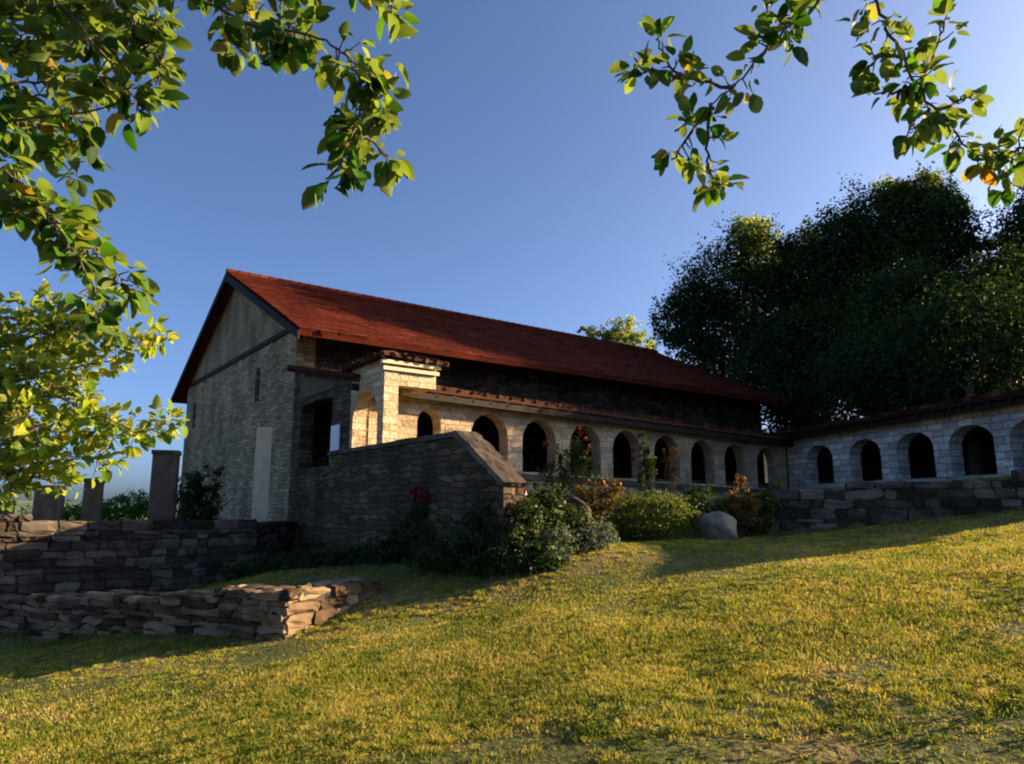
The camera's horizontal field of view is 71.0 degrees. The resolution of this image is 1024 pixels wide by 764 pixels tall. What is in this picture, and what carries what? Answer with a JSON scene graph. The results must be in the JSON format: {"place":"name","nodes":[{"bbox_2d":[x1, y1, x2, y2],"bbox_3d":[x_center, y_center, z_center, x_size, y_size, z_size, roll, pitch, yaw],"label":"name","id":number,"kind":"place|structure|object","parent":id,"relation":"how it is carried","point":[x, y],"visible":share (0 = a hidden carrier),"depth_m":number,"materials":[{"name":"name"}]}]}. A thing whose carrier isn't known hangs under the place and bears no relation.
{"place":"outdoors","nodes":[
{"label":"outdoors","id":0,"kind":"place"},
{"bbox_2d":[10,499,177,516],"bbox_3d":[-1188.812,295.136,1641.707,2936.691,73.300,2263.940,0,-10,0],"label":"hills","id":1,"kind":"structure","parent":0,"point":[21,503],"depth_m":1779.33,"materials":[{"name":"green plant"}]},
{"bbox_2d":[0,386,1023,763],"bbox_3d":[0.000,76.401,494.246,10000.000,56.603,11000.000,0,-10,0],"label":"lawn","id":2,"kind":"structure","parent":0,"point":[708,752],"depth_m":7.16,"materials":[{"name":"plant"}]},
{"bbox_2d":[0,501,16,515],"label":"stone pillar","id":3,"kind":"structure","parent":2,"relation":"on","point":[5,511],"depth_m":15.62,"materials":[{"name":"stone"}]},
{"bbox_2d":[32,485,65,521],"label":"stone pillar","id":4,"kind":"structure","parent":2,"relation":"on","point":[49,507],"depth_m":16.05,"materials":[{"name":"stone"}]},
{"bbox_2d":[80,478,105,520],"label":"stone pillar","id":5,"kind":"structure","parent":2,"relation":"on","point":[92,503],"depth_m":16.62,"materials":[{"name":"stone"}]},
{"bbox_2d":[0,275,189,511],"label":"yellow tree","id":6,"kind":"object","parent":2,"relation":"on","point":[20,400],"visible":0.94,"depth_m":4.22,"materials":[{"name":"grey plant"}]},
{"bbox_2d":[18,487,182,520],"bbox_3d":[-17.523,5.934,30.609,7.225,3.060,3.164,0,-10,0],"label":"vine row","id":7,"kind":"object","parent":2,"relation":"on","point":[138,509],"visible":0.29,"depth_m":30.17,"materials":[{"name":"green plant"}]},
{"bbox_2d":[0,514,297,595],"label":"retaining wall","id":8,"kind":"structure","parent":2,"relation":"on","point":[47,556],"depth_m":15.82,"materials":[{"name":"stone"}]},
{"bbox_2d":[147,450,181,519],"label":"stone pillar","id":9,"kind":"structure","parent":2,"relation":"on","point":[162,502],"depth_m":17.48,"materials":[{"name":"stone"}]},
{"bbox_2d":[0,577,381,639],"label":"ruined wall","id":10,"kind":"structure","parent":2,"relation":"on","point":[246,611],"depth_m":10.39,"materials":[{"name":"brown stone"}]},
{"bbox_2d":[176,462,227,519],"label":"climbing plant","id":11,"kind":"object","parent":2,"relation":"on","point":[190,500],"visible":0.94,"depth_m":19.13,"materials":[{"name":"green plant"}]},
{"bbox_2d":[0,0,419,345],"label":"apple tree","id":12,"kind":"object","parent":2,"relation":"on","point":[102,30],"visible":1,"depth_m":1.98,"materials":[{"name":"green plant"}]},
{"bbox_2d":[251,427,272,521],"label":"stone pillar","id":13,"kind":"structure","parent":2,"relation":"on","point":[260,496],"depth_m":18.58,"materials":[{"name":"stone"}]},
{"bbox_2d":[216,540,412,582],"bbox_3d":[-3.925,3.633,14.216,4.588,1.055,1.159,-4,-11,19],"label":"hedge","id":14,"kind":"object","parent":2,"relation":"on","point":[250,567],"visible":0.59,"depth_m":14.18,"materials":[{"name":"green plant"}]},
{"bbox_2d":[340,351,448,447],"bbox_3d":[-2.995,1.419,17.314,1.841,4.233,2.691,7,-12,-36],"label":"entrance porch","id":15,"kind":"object","parent":2,"relation":"on","point":[385,376],"visible":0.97,"depth_m":16.76,"materials":[{"name":"stone"}]},
{"bbox_2d":[362,484,432,564],"bbox_3d":[-1.721,2.708,13.303,2.120,1.642,0.866,0,-10,0],"label":"rose bush","id":16,"kind":"object","parent":2,"relation":"on","point":[395,552],"visible":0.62,"depth_m":13.27,"materials":[{"name":"green plant"}]},
{"bbox_2d":[326,430,535,571],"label":"stair parapet","id":17,"kind":"structure","parent":2,"relation":"on","point":[373,485],"depth_m":13.78,"materials":[{"name":"stone"}]},
{"bbox_2d":[397,483,543,577],"bbox_3d":[-0.644,2.414,11.811,2.507,1.761,1.508,0,-10,0],"label":"trailing shrub","id":18,"kind":"object","parent":2,"relation":"on","point":[448,552],"visible":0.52,"depth_m":11.66,"materials":[{"name":"green plant"}]},
{"bbox_2d":[170,268,789,521],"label":"stone hall","id":19,"kind":"structure","parent":2,"relation":"on","point":[234,388],"depth_m":26.98,"materials":[{"name":"beige stone"}]},
{"bbox_2d":[287,365,794,544],"bbox_3d":[3.590,2.807,25.340,22.017,5.094,4.910,7,-12,-36],"label":"arcade gallery","id":20,"kind":"object","parent":19,"relation":"attached to","point":[447,409],"visible":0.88,"depth_m":20.82,"materials":[{"name":"stone"}]},
{"bbox_2d":[329,424,340,462],"bbox_3d":[-4.505,1.576,18.306,0.083,0.950,0.520,7,-12,-36],"label":"notice board","id":21,"kind":"object","parent":20,"relation":"attached to","point":[335,437],"visible":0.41,"depth_m":18.26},
{"bbox_2d":[451,491,571,579],"bbox_3d":[-0.004,2.469,11.345,1.912,1.489,1.078,0,-10,0],"label":"dark shrub","id":22,"kind":"object","parent":2,"relation":"on","point":[505,545],"visible":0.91,"depth_m":11.16,"materials":[{"name":"green plant"}]},
{"bbox_2d":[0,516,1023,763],"bbox_3d":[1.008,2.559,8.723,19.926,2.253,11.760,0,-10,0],"label":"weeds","id":23,"kind":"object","parent":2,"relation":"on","point":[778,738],"visible":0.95,"depth_m":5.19,"materials":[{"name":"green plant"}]},
{"bbox_2d":[498,519,582,570],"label":"lavender bush","id":24,"kind":"object","parent":2,"relation":"on","point":[556,533],"visible":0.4,"depth_m":11.29,"materials":[{"name":"green plant"}]},
{"bbox_2d":[523,479,597,554],"bbox_3d":[0.589,2.420,12.346,1.749,1.515,1.238,0,-10,0],"label":"green bush","id":25,"kind":"object","parent":2,"relation":"on","point":[550,503],"visible":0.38,"depth_m":12.27,"materials":[{"name":"green plant"}]},
{"bbox_2d":[537,425,605,499],"bbox_3d":[1.379,2.047,16.716,1.651,2.080,0.792,0,-10,0],"label":"tall rose","id":26,"kind":"object","parent":2,"relation":"on","point":[574,467],"visible":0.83,"depth_m":16.64,"materials":[{"name":"green plant"}]},
{"bbox_2d":[564,496,591,537],"bbox_3d":[1.217,2.663,13.635,0.458,0.978,0.616,7,-12,-36],"label":"dark boulder","id":27,"kind":"object","parent":2,"relation":"on","point":[575,500],"visible":0.21,"depth_m":13.51,"materials":[{"name":"stone"}]},
{"bbox_2d":[562,476,625,519],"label":"orange shrub","id":28,"kind":"object","parent":2,"relation":"on","point":[595,508],"visible":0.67,"depth_m":15.29,"materials":[{"name":"orange plant"}]},
{"bbox_2d":[570,517,621,552],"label":"lavender bush","id":29,"kind":"object","parent":2,"relation":"on","point":[597,544],"visible":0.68,"depth_m":12.24,"materials":[{"name":"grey plant"}]},
{"bbox_2d":[576,315,655,348],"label":"broadleaf tree","id":30,"kind":"object","parent":2,"relation":"on","point":[625,337],"visible":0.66,"depth_m":59.27,"materials":[{"name":"green plant"}]},
{"bbox_2d":[629,431,657,497],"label":"hollyhock","id":31,"kind":"object","parent":2,"relation":"on","point":[647,470],"visible":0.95,"depth_m":17.10,"materials":[{"name":"green plant"}]},
{"bbox_2d":[599,488,704,540],"bbox_3d":[2.797,2.836,14.728,2.287,1.307,1.505,0,-10,0],"label":"clipped bush","id":32,"kind":"object","parent":2,"relation":"on","point":[629,504],"visible":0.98,"depth_m":14.50,"materials":[{"name":"green plant"}]},
{"bbox_2d":[660,442,679,495],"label":"brown flower","id":33,"kind":"object","parent":2,"relation":"on","point":[672,471],"visible":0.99,"depth_m":17.38,"materials":[{"name":"orange plant"}]},
{"bbox_2d":[666,482,764,528],"bbox_3d":[4.473,2.799,15.703,2.103,1.189,0.885,1,-10,-7],"label":"dark bush","id":34,"kind":"object","parent":2,"relation":"on","point":[703,500],"visible":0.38,"depth_m":15.64,"materials":[{"name":"green plant"}]},
{"bbox_2d":[698,511,737,539],"bbox_3d":[4.296,3.058,14.887,0.815,0.747,0.765,0,-10,0],"label":"boulder","id":35,"kind":"object","parent":2,"relation":"on","point":[715,525],"visible":0.77,"depth_m":14.67,"materials":[{"name":"stone"}]},
{"bbox_2d":[646,211,796,418],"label":"broadleaf tree","id":36,"kind":"object","parent":2,"relation":"on","point":[698,310],"visible":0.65,"depth_m":47.71,"materials":[{"name":"green plant"}]},
{"bbox_2d":[715,473,762,536],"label":"rust plant","id":37,"kind":"object","parent":2,"relation":"on","point":[741,509],"visible":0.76,"depth_m":15.28,"materials":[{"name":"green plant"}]},
{"bbox_2d":[741,478,782,533],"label":"leafy bush","id":38,"kind":"object","parent":2,"relation":"on","point":[769,499],"visible":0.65,"depth_m":15.58,"materials":[{"name":"green plant"}]},
{"bbox_2d":[716,208,844,409],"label":"broadleaf tree","id":39,"kind":"object","parent":2,"relation":"on","point":[776,277],"visible":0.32,"depth_m":45.39,"materials":[{"name":"green plant"}]},
{"bbox_2d":[608,0,1023,212],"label":"apple tree","id":40,"kind":"object","parent":2,"relation":"on","point":[912,96],"visible":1,"depth_m":1.98,"materials":[{"name":"green plant"}]},
{"bbox_2d":[726,276,907,432],"bbox_3d":[17.565,-0.279,39.414,11.797,11.919,7.207,0,-10,0],"label":"broadleaf tree","id":41,"kind":"object","parent":2,"relation":"on","point":[781,360],"visible":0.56,"depth_m":38.52,"materials":[{"name":"green plant"}]},
{"bbox_2d":[785,161,994,324],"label":"broadleaf tree","id":42,"kind":"object","parent":2,"relation":"on","point":[922,213],"visible":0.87,"depth_m":40.99,"materials":[{"name":"green plant"}]},
{"bbox_2d":[759,469,1023,531],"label":"garden wall","id":43,"kind":"structure","parent":2,"relation":"on","point":[852,503],"depth_m":15.03,"materials":[{"name":"stone"}]},
{"bbox_2d":[791,241,991,419],"bbox_3d":[18.408,-1.134,32.702,11.192,10.777,6.258,0,-10,0],"label":"broadleaf tree","id":44,"kind":"object","parent":2,"relation":"on","point":[917,284],"visible":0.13,"depth_m":32.62,"materials":[{"name":"green plant"}]},
{"bbox_2d":[773,388,1023,489],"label":"courtyard wing","id":45,"kind":"structure","parent":2,"relation":"on","point":[906,444],"depth_m":22.99,"materials":[{"name":"red roof tile"},{"name":"light stone"},{"name":"dark timber"}]},
{"bbox_2d":[797,243,1023,474],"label":"broadleaf trees","id":46,"kind":"object","parent":2,"relation":"on","point":[946,318],"visible":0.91,"depth_m":25.69,"materials":[{"name":"green plant"}]},
{"bbox_2d":[886,222,1023,402],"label":"broadleaf tree","id":47,"kind":"object","parent":2,"relation":"on","point":[984,266],"visible":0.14,"depth_m":27.66,"materials":[{"name":"green plant"}]},
{"bbox_2d":[965,185,1023,271],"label":"broadleaf tree","id":48,"kind":"object","parent":2,"relation":"on","point":[1018,211],"visible":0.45,"depth_m":37.88,"materials":[{"name":"green plant"}]},
{"bbox_2d":[978,203,1018,235],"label":"broadleaf tree","id":49,"kind":"object","parent":2,"relation":"on","point":[996,221],"visible":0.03,"depth_m":54.08,"materials":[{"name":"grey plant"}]},
{"bbox_2d":[0,0,1023,507],"label":"sky","id":50,"kind":"structure","parent":0,"point":[535,197],"materials":[{"name":"blue"}]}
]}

